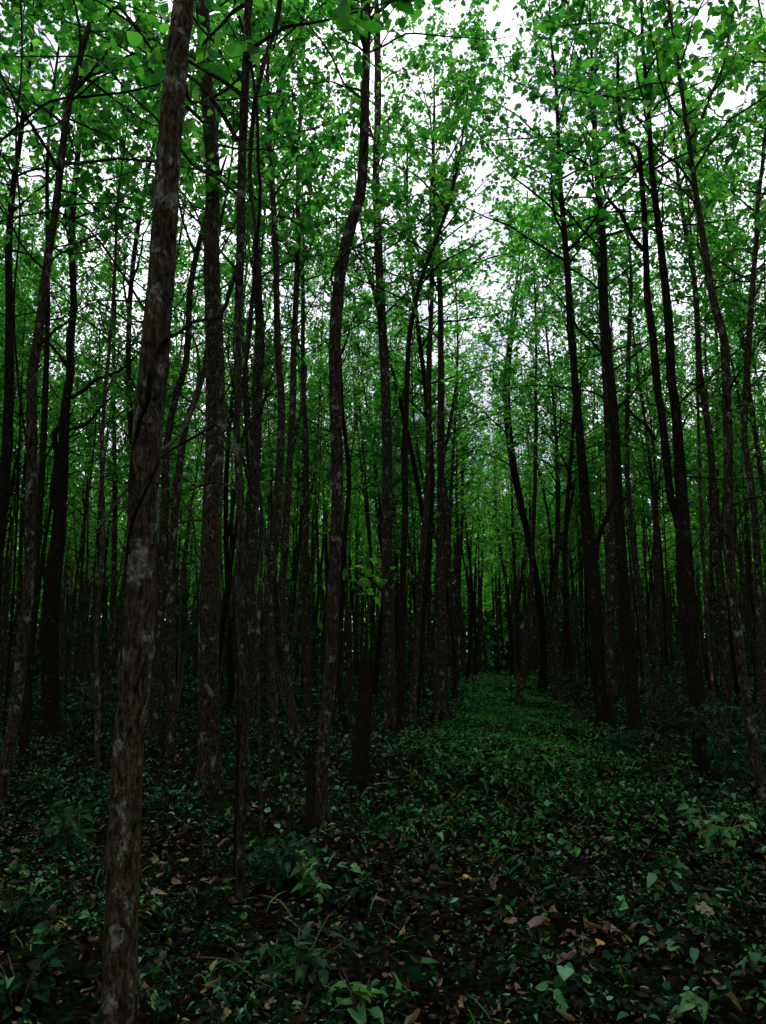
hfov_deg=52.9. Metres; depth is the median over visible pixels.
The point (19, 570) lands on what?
tree
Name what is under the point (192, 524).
young tree
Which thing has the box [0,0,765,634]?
sky
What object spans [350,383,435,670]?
tree
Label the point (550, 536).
tree
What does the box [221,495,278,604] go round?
tree
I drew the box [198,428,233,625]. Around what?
young tree
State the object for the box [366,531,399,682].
young tree
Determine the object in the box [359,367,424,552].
young tree
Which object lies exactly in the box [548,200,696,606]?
tree
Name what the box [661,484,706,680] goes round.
young tree
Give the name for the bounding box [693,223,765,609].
tree
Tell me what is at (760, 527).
young tree
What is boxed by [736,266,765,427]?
tree
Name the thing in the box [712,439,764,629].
tree
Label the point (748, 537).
tree
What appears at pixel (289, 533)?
young tree
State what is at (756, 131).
tree
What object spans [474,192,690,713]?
tree
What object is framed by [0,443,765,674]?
forest
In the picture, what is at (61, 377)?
young tree
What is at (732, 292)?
tree
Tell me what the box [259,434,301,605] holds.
young tree
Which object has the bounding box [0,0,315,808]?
tree
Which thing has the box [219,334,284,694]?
young tree
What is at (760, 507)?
tree
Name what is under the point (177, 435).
liana
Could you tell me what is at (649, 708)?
tree
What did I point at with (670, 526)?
tree
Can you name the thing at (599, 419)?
young tree
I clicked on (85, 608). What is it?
tree
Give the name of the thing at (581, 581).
tree
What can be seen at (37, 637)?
sapling
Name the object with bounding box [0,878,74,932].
herb
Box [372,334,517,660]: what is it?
tree
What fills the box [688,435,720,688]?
young tree
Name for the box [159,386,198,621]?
young tree
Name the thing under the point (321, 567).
tree
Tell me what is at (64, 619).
young tree
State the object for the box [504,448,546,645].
young tree
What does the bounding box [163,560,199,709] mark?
sapling
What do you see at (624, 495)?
young tree
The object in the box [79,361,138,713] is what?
young tree
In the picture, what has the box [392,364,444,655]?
young tree
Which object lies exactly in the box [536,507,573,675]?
young tree
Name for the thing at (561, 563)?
young tree
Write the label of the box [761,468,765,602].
young tree
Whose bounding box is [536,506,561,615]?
young tree
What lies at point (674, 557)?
tree
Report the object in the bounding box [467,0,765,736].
tree
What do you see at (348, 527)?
young tree
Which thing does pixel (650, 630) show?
tree
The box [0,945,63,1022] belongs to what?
herb
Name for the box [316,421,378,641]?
tree
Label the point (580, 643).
young tree
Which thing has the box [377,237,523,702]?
tree
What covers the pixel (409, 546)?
young tree
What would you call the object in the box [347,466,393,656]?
tree
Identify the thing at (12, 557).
tree
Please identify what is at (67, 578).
tree
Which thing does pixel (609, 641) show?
tree
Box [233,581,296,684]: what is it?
sapling
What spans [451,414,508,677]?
tree
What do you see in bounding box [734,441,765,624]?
young tree
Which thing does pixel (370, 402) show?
tree
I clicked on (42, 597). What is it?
tree
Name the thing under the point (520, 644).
tree
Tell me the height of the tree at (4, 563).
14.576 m
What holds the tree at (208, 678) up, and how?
on the ground at (450, 992)
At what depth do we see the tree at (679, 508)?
10.17 m
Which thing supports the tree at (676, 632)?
on the ground at (450, 992)
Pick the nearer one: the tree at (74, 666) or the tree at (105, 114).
the tree at (105, 114)
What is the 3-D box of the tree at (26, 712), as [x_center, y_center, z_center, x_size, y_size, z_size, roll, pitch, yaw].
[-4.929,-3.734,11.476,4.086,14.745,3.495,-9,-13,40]
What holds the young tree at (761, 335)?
on the ground at (450, 992)
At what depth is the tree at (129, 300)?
17.74 m
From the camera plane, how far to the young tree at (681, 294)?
16.95 m
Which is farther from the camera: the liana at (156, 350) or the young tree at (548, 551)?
the young tree at (548, 551)
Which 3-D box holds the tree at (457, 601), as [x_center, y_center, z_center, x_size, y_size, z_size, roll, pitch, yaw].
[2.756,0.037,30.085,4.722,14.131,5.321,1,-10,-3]
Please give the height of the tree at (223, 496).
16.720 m
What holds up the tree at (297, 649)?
on the ground at (450, 992)
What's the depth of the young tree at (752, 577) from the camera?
28.85 m
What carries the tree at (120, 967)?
on the ground at (450, 992)
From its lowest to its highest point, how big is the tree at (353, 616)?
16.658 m
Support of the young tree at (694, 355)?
on the ground at (450, 992)
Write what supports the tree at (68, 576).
on the ground at (450, 992)
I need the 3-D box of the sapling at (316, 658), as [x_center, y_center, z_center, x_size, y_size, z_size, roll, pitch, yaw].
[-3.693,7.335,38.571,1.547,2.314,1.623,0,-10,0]
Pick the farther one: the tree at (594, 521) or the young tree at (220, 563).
the young tree at (220, 563)
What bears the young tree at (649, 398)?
on the ground at (450, 992)
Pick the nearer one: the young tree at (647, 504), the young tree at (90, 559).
the young tree at (647, 504)
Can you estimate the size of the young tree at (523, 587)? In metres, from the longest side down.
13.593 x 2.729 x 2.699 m
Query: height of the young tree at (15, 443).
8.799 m
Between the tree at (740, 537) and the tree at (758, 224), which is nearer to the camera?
the tree at (758, 224)
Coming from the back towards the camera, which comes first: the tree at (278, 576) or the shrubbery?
the shrubbery
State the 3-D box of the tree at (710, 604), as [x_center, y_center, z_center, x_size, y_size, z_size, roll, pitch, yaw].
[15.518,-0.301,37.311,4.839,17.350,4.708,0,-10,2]
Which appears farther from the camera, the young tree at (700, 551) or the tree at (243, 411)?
the young tree at (700, 551)
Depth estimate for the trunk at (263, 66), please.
6.65 m
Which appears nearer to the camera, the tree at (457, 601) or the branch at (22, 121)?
the branch at (22, 121)
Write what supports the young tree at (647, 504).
on the ground at (450, 992)
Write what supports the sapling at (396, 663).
on the ground at (450, 992)
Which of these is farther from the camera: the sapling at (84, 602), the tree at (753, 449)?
the tree at (753, 449)
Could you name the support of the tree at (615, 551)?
on the ground at (450, 992)
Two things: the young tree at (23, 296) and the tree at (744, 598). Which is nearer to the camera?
the young tree at (23, 296)
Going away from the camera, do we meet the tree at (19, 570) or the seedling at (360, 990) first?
the seedling at (360, 990)
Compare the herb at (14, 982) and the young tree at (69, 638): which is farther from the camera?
the young tree at (69, 638)
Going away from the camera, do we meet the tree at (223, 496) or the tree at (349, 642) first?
the tree at (349, 642)
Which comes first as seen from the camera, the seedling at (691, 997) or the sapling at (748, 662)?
the seedling at (691, 997)
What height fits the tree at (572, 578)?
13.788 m
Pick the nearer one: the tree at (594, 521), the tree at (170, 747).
the tree at (170, 747)
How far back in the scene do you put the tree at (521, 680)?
22.68 m
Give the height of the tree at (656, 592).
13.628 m
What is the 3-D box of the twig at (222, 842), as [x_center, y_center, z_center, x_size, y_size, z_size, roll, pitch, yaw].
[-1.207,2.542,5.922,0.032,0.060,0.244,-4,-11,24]
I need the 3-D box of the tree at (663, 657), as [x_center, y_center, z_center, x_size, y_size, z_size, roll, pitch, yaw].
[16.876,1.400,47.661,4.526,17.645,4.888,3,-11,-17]
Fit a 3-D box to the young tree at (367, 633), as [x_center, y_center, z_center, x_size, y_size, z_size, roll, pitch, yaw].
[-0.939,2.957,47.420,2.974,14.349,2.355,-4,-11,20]
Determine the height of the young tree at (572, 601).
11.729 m
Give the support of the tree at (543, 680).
on the ground at (450, 992)
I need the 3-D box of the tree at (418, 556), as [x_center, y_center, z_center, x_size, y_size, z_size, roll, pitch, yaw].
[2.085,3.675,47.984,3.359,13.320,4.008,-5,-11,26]
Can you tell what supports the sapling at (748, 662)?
on the ground at (450, 992)
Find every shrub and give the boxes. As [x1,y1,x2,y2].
[29,795,103,859]
[234,828,323,891]
[593,726,655,757]
[635,648,705,725]
[679,699,765,790]
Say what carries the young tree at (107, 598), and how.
on the ground at (450, 992)
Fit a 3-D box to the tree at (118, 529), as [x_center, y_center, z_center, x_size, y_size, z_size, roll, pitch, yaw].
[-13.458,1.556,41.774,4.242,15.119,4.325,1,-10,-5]
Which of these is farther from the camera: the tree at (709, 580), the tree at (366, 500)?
the tree at (709, 580)
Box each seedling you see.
[289,849,332,903]
[330,967,386,1023]
[676,802,756,860]
[677,985,708,1023]
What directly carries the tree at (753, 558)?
on the ground at (450, 992)
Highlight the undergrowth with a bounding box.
[0,665,765,1023]
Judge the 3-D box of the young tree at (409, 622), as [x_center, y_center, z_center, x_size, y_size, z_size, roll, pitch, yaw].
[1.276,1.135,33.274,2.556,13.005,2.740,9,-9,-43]
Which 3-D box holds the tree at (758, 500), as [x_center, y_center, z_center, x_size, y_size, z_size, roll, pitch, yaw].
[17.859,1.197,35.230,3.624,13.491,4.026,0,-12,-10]
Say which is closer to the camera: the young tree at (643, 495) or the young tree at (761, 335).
the young tree at (761, 335)
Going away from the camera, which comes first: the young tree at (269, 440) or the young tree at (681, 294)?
the young tree at (681, 294)
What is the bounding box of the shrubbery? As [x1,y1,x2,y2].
[0,605,752,668]
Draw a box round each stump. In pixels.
[303,740,315,836]
[349,652,374,786]
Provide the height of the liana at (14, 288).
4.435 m
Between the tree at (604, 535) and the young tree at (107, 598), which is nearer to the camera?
the tree at (604, 535)
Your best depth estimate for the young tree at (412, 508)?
25.52 m
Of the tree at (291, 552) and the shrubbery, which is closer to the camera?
the tree at (291, 552)
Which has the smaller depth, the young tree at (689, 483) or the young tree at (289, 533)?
the young tree at (689, 483)
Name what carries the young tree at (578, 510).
on the ground at (450, 992)
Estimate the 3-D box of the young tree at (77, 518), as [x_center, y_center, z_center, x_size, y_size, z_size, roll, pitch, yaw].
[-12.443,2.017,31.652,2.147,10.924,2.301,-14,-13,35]
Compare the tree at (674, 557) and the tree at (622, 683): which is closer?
the tree at (622, 683)
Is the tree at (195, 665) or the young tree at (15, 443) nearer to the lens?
the young tree at (15, 443)
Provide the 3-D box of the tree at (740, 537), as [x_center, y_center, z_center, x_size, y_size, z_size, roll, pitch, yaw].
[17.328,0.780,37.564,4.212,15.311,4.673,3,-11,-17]
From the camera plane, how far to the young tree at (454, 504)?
40.50 m
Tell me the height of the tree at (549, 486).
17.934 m
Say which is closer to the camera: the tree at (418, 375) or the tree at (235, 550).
the tree at (418, 375)
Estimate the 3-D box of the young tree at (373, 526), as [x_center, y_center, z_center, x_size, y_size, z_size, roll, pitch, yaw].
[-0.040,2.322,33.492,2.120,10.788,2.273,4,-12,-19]
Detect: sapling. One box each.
[3,643,40,688]
[34,629,40,670]
[72,594,121,703]
[107,622,120,664]
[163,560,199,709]
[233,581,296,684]
[234,569,326,712]
[299,637,321,674]
[380,643,412,677]
[408,586,449,664]
[522,620,536,670]
[529,641,561,683]
[668,632,681,665]
[697,611,749,682]
[698,626,715,676]
[719,643,753,678]
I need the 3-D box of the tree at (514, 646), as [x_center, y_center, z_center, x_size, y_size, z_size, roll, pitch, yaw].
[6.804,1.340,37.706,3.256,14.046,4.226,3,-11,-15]
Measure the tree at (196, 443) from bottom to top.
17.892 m
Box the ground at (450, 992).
[0,656,765,1023]
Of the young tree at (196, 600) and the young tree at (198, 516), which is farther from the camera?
the young tree at (196, 600)
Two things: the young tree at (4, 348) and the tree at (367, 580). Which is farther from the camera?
the tree at (367, 580)
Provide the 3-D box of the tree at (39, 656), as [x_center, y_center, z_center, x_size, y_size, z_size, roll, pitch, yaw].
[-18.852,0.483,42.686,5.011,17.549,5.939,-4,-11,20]
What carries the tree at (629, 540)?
on the ground at (450, 992)
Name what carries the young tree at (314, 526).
on the ground at (450, 992)
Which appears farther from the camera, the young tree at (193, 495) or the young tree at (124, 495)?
the young tree at (124, 495)
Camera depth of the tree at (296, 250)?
14.34 m
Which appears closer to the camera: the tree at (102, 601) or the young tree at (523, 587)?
the tree at (102, 601)
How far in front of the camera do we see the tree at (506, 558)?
46.65 m
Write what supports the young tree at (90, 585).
on the ground at (450, 992)
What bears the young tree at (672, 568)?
on the ground at (450, 992)
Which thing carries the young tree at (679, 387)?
on the ground at (450, 992)
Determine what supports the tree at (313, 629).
on the ground at (450, 992)
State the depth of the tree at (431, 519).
21.13 m
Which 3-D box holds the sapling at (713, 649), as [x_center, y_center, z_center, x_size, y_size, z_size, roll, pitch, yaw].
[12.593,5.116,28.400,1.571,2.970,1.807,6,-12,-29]
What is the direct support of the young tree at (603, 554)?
on the ground at (450, 992)
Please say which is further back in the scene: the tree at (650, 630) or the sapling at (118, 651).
the sapling at (118, 651)
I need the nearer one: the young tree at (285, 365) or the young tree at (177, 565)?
the young tree at (285, 365)
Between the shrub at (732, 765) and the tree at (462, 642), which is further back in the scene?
the tree at (462, 642)
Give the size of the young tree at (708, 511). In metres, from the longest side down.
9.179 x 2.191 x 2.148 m
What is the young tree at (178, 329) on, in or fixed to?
on the ground at (450, 992)
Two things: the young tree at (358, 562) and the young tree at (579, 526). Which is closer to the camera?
the young tree at (579, 526)
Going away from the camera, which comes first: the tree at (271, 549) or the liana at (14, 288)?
the liana at (14, 288)
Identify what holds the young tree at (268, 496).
on the ground at (450, 992)
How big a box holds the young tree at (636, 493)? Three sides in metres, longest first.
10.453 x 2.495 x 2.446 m
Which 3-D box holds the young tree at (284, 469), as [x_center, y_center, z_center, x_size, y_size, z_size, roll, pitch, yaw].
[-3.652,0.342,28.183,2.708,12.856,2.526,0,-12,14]
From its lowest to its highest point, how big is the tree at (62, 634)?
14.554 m
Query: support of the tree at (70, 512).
on the ground at (450, 992)
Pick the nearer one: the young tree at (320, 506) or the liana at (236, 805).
the liana at (236, 805)
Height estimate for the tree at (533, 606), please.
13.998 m
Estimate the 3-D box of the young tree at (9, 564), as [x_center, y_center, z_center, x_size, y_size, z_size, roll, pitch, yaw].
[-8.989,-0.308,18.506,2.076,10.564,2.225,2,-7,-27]
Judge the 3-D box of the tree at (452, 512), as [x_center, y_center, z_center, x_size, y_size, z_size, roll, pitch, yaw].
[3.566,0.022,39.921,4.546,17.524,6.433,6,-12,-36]
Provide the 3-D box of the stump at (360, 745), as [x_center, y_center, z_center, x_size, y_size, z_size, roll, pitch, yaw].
[-0.251,2.484,8.937,0.305,1.700,0.236,0,-10,0]
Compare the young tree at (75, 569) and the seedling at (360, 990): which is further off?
the young tree at (75, 569)
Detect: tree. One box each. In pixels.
[0,0,75,101]
[0,0,132,755]
[0,0,204,742]
[0,0,204,767]
[0,0,221,773]
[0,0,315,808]
[0,0,357,797]
[0,16,72,279]
[0,138,90,433]
[0,156,161,723]
[0,159,57,441]
[0,168,86,587]
[0,192,118,647]
[0,198,34,420]
[0,245,86,615]
[0,263,41,453]
[0,266,50,607]
[0,268,43,531]
[0,272,20,435]
[0,273,84,728]
[0,284,58,716]
[0,407,16,693]
[0,415,25,638]
[0,446,24,676]
[1,362,49,692]
[2,344,53,595]
[2,377,48,597]
[3,556,23,663]
[4,0,236,575]
[4,244,97,600]
[4,469,65,604]
[4,498,72,673]
[7,335,65,633]
[7,370,89,704]
[7,373,68,655]
[10,369,80,678]
[12,246,169,699]
[14,0,443,902]
[15,363,106,531]
[20,60,204,714]
[33,471,93,676]
[34,104,265,731]
[37,285,94,683]
[37,463,79,582]
[40,411,95,635]
[41,388,126,682]
[42,293,139,699]
[43,368,127,692]
[46,396,118,681]
[46,399,110,675]
[46,504,91,636]
[47,318,140,664]
[48,318,119,695]
[52,432,110,689]
[60,502,95,645]
[63,463,124,621]
[66,0,375,753]
[67,486,93,675]
[68,471,125,621]
[69,207,231,562]
[69,433,121,676]
[74,506,118,662]
[77,452,125,679]
[78,501,107,675]
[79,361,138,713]
[82,0,303,1023]
[84,272,201,580]
[84,341,191,620]
[86,236,203,511]
[87,412,128,690]
[89,537,122,678]
[93,0,301,740]
[97,533,119,664]
[98,335,190,531]
[104,346,172,509]
[106,446,126,678]
[106,452,126,678]
[107,462,158,624]
[108,463,160,562]
[109,234,234,704]
[118,280,223,626]
[118,350,197,603]
[119,333,204,725]
[120,405,190,665]
[123,0,370,761]
[158,349,225,673]
[158,410,201,695]
[158,500,200,610]
[159,345,202,518]
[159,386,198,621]
[159,435,201,678]
[163,115,327,704]
[164,302,233,670]
[169,244,271,603]
[169,485,201,695]
[171,282,273,613]
[173,239,316,599]
[175,487,197,629]
[177,436,222,677]
[177,440,223,652]
[180,0,398,726]
[180,63,345,716]
[182,379,232,656]
[185,0,403,740]
[185,239,300,691]
[185,391,246,629]
[187,356,246,627]
[188,514,201,619]
[188,547,200,666]
[196,388,245,623]
[196,425,244,640]
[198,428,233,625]
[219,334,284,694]
[219,401,272,698]
[221,227,324,612]
[221,460,246,661]
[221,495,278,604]
[223,357,322,683]
[223,366,284,614]
[235,364,300,695]
[236,389,286,599]
[236,476,273,580]
[241,229,371,697]
[241,329,325,688]
[245,125,373,715]
[245,397,301,673]
[245,449,290,632]
[245,468,297,674]
[246,337,303,704]
[246,358,325,655]
[249,0,512,830]
[258,458,295,576]
[258,472,291,636]
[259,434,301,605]
[260,390,330,677]
[261,0,481,729]
[262,197,418,706]
[264,455,291,617]
[264,488,299,622]
[268,348,343,680]
[268,391,331,693]
[269,441,330,623]
[271,107,414,721]
[271,343,373,688]
[272,377,326,660]
[277,403,343,645]
[277,463,301,653]
[277,479,326,639]
[281,323,349,636]
[283,289,381,617]
[283,349,356,684]
[283,410,326,678]
[287,305,367,702]
[289,481,328,621]
[290,0,587,718]
[290,382,367,687]
[290,492,329,603]
[292,356,345,662]
[306,0,542,731]
[310,288,394,660]
[310,339,380,678]
[314,292,414,658]
[315,104,554,709]
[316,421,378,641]
[318,422,375,675]
[318,484,359,629]
[321,449,367,694]
[324,64,518,724]
[326,380,374,654]
[330,483,364,634]
[342,273,414,612]
[343,242,460,699]
[343,304,505,704]
[344,294,437,617]
[344,478,375,642]
[344,479,378,626]
[347,370,444,665]
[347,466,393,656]
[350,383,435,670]
[352,453,377,651]
[352,528,381,662]
[353,342,446,698]
[357,447,398,687]
[358,474,381,645]
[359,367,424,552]
[361,372,417,620]
[363,295,511,693]
[366,473,435,663]
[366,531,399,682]
[367,453,409,674]
[368,404,424,687]
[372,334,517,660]
[376,329,447,657]
[376,391,437,685]
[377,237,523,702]
[381,417,435,672]
[392,302,514,685]
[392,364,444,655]
[393,511,435,632]
[397,333,517,693]
[397,347,486,677]
[398,446,436,621]
[398,478,435,619]
[411,0,728,732]
[413,179,591,695]
[414,375,521,679]
[418,391,493,671]
[426,430,472,625]
[434,426,494,677]
[439,0,758,717]
[451,248,660,701]
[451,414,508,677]
[453,356,531,675]
[459,369,581,682]
[461,181,588,708]
[462,442,525,660]
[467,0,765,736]
[469,345,579,686]
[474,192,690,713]
[479,437,540,667]
[480,381,574,665]
[483,408,543,679]
[484,0,765,777]
[485,408,554,673]
[497,520,527,643]
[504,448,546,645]
[507,463,554,680]
[510,523,544,631]
[511,447,546,676]
[514,360,596,677]
[526,352,598,669]
[526,517,559,618]
[528,496,577,652]
[529,191,696,700]
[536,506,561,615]
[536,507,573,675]
[538,326,604,644]
[538,372,600,681]
[538,386,605,679]
[540,319,605,679]
[541,450,598,672]
[541,497,581,617]
[542,327,641,640]
[543,478,583,675]
[545,0,765,810]
[545,420,605,623]
[547,459,582,680]
[547,488,600,654]
[547,526,576,677]
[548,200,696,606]
[548,441,589,670]
[548,524,574,677]
[553,447,605,690]
[555,70,717,719]
[559,337,640,619]
[560,370,624,703]
[560,436,620,691]
[562,401,605,671]
[573,401,658,557]
[573,451,648,620]
[576,218,759,709]
[590,338,707,683]
[591,413,651,694]
[593,373,651,617]
[594,412,652,627]
[594,475,631,662]
[595,294,722,697]
[596,512,605,617]
[599,270,748,692]
[599,313,701,687]
[601,478,652,607]
[602,341,692,674]
[604,433,670,680]
[607,6,765,729]
[609,274,697,708]
[619,324,702,647]
[620,142,765,696]
[621,406,669,602]
[624,426,694,675]
[625,102,765,729]
[625,525,653,673]
[626,455,671,633]
[631,420,689,683]
[632,308,722,590]
[633,188,765,703]
[634,379,702,696]
[640,482,712,619]
[647,437,706,673]
[648,113,765,586]
[650,507,681,657]
[651,0,765,474]
[659,143,765,714]
[659,428,713,625]
[660,0,765,740]
[660,448,709,632]
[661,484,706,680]
[663,519,707,594]
[664,282,759,614]
[664,422,722,670]
[665,427,723,689]
[671,334,755,653]
[672,430,743,671]
[682,0,765,387]
[684,391,746,691]
[686,296,765,635]
[686,405,720,672]
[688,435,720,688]
[689,282,765,694]
[689,348,765,706]
[689,474,737,675]
[690,424,750,693]
[691,105,765,591]
[692,361,764,670]
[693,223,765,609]
[693,392,763,673]
[694,387,764,622]
[697,506,743,676]
[702,326,765,617]
[703,429,750,687]
[710,158,765,542]
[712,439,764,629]
[719,312,765,574]
[719,390,764,605]
[721,345,765,581]
[721,524,765,632]
[722,418,765,646]
[722,512,764,673]
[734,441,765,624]
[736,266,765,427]
[736,393,765,540]
[736,412,765,547]
[739,469,765,577]
[745,395,765,502]
[748,463,765,572]
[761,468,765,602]
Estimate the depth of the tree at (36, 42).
9.65 m
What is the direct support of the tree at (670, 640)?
on the ground at (450, 992)
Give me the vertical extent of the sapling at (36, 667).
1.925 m
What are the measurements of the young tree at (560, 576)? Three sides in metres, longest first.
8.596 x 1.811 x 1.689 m
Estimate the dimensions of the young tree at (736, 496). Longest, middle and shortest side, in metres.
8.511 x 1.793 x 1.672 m
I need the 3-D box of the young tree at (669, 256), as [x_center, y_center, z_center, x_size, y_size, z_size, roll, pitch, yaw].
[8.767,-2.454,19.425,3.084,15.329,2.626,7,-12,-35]
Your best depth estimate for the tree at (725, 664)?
17.17 m
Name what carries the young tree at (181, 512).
on the ground at (450, 992)
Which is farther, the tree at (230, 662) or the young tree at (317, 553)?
the young tree at (317, 553)
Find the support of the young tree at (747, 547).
on the ground at (450, 992)
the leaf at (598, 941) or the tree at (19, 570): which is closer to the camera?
the leaf at (598, 941)
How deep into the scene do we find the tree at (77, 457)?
27.48 m
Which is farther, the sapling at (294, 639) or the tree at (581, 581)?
the tree at (581, 581)
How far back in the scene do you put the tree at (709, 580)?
43.97 m
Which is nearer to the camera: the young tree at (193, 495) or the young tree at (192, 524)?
the young tree at (193, 495)
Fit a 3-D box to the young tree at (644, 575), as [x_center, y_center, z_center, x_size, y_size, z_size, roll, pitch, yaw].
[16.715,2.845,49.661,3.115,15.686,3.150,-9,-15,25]
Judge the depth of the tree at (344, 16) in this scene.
5.46 m
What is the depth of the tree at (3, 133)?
14.23 m
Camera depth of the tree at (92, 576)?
42.19 m
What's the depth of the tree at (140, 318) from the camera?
22.39 m
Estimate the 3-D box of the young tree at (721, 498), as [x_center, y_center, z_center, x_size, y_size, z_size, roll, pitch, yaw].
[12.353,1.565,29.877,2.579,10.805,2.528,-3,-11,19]
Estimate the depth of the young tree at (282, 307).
22.42 m
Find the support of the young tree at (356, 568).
on the ground at (450, 992)
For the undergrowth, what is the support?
on the ground at (450, 992)
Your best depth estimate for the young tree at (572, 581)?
35.71 m
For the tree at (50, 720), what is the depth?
13.89 m
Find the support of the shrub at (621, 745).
on the ground at (450, 992)
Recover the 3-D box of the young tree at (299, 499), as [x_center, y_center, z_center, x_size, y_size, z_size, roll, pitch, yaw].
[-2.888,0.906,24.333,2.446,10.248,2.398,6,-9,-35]
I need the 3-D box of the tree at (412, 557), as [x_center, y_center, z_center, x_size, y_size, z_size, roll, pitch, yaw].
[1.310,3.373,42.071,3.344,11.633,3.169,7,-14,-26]
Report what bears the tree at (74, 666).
on the ground at (450, 992)
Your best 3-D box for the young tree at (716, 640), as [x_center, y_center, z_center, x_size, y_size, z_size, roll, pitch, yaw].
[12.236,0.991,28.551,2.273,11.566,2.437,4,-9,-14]
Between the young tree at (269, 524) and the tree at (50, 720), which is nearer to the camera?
the tree at (50, 720)
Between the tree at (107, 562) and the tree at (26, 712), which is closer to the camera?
the tree at (26, 712)
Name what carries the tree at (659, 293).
on the ground at (450, 992)
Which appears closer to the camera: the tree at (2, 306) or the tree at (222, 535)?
the tree at (2, 306)
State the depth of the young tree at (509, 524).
44.87 m
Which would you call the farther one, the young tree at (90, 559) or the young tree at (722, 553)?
the young tree at (90, 559)
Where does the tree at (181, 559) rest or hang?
on the ground at (450, 992)
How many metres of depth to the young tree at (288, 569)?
39.47 m
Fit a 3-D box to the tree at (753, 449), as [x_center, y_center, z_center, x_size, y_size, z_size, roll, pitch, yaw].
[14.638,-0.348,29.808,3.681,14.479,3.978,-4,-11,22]
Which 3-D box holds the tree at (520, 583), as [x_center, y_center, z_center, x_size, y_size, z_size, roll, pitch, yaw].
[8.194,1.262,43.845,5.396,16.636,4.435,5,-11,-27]
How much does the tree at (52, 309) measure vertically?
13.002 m
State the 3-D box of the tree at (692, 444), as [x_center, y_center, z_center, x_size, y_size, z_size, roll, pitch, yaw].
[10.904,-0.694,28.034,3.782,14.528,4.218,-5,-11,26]
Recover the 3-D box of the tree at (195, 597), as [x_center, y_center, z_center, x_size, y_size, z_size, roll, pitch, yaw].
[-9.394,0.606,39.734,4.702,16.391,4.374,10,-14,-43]
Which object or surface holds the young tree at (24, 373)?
on the ground at (450, 992)
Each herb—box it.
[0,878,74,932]
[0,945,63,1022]
[138,977,158,1014]
[246,911,358,989]
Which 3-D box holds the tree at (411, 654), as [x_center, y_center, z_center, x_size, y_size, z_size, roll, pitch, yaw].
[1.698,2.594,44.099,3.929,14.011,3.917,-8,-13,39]
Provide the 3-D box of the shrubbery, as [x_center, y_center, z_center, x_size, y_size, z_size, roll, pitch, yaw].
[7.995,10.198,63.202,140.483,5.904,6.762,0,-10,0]
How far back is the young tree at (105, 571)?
39.45 m
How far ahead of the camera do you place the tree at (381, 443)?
34.89 m
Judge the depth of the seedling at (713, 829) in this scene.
5.56 m
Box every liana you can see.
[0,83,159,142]
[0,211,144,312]
[13,0,33,470]
[95,329,200,530]
[120,424,215,660]
[128,333,172,520]
[233,0,261,878]
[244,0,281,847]
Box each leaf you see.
[50,920,70,928]
[148,889,165,895]
[154,949,166,964]
[526,916,545,927]
[547,949,576,963]
[594,938,604,945]
[695,902,714,915]
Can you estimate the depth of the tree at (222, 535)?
43.85 m
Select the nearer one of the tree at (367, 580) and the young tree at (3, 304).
the young tree at (3, 304)
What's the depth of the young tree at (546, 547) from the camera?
45.64 m
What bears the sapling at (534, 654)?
on the ground at (450, 992)
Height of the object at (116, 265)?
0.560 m
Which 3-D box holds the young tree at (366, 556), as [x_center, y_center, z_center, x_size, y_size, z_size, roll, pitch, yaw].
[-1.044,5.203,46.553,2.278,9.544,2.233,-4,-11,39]
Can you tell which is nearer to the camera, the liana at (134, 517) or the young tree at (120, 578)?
the liana at (134, 517)
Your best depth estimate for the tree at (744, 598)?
46.59 m
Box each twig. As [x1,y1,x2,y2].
[10,776,89,787]
[196,957,294,996]
[216,838,230,848]
[263,895,358,957]
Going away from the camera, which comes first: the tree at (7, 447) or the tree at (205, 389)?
the tree at (7, 447)
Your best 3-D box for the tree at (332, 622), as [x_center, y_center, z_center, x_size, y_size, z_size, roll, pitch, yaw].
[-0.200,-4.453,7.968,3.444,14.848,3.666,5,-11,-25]
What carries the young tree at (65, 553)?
on the ground at (450, 992)
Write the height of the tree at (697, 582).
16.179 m
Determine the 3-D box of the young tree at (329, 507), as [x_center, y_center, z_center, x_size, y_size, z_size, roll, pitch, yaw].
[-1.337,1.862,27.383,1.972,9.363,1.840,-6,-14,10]
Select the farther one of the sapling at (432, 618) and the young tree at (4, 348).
the sapling at (432, 618)
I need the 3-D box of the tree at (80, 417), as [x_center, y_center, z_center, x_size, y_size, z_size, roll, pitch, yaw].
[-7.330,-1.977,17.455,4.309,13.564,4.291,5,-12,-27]
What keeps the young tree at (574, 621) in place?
on the ground at (450, 992)
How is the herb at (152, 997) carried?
on the ground at (450, 992)
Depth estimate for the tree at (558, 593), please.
48.74 m
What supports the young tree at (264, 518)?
on the ground at (450, 992)
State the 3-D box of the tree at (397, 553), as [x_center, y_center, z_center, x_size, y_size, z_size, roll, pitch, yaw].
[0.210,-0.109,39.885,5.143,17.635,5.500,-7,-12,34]
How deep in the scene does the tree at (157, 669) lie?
13.74 m
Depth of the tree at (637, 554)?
36.53 m
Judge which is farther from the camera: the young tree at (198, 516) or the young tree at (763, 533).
the young tree at (198, 516)
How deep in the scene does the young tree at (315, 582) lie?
31.71 m
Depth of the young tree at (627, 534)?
24.68 m
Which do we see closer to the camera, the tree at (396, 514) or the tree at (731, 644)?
the tree at (731, 644)
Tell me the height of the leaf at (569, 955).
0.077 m
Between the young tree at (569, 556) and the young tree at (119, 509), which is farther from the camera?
the young tree at (569, 556)
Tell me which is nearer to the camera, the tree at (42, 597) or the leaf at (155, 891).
the leaf at (155, 891)

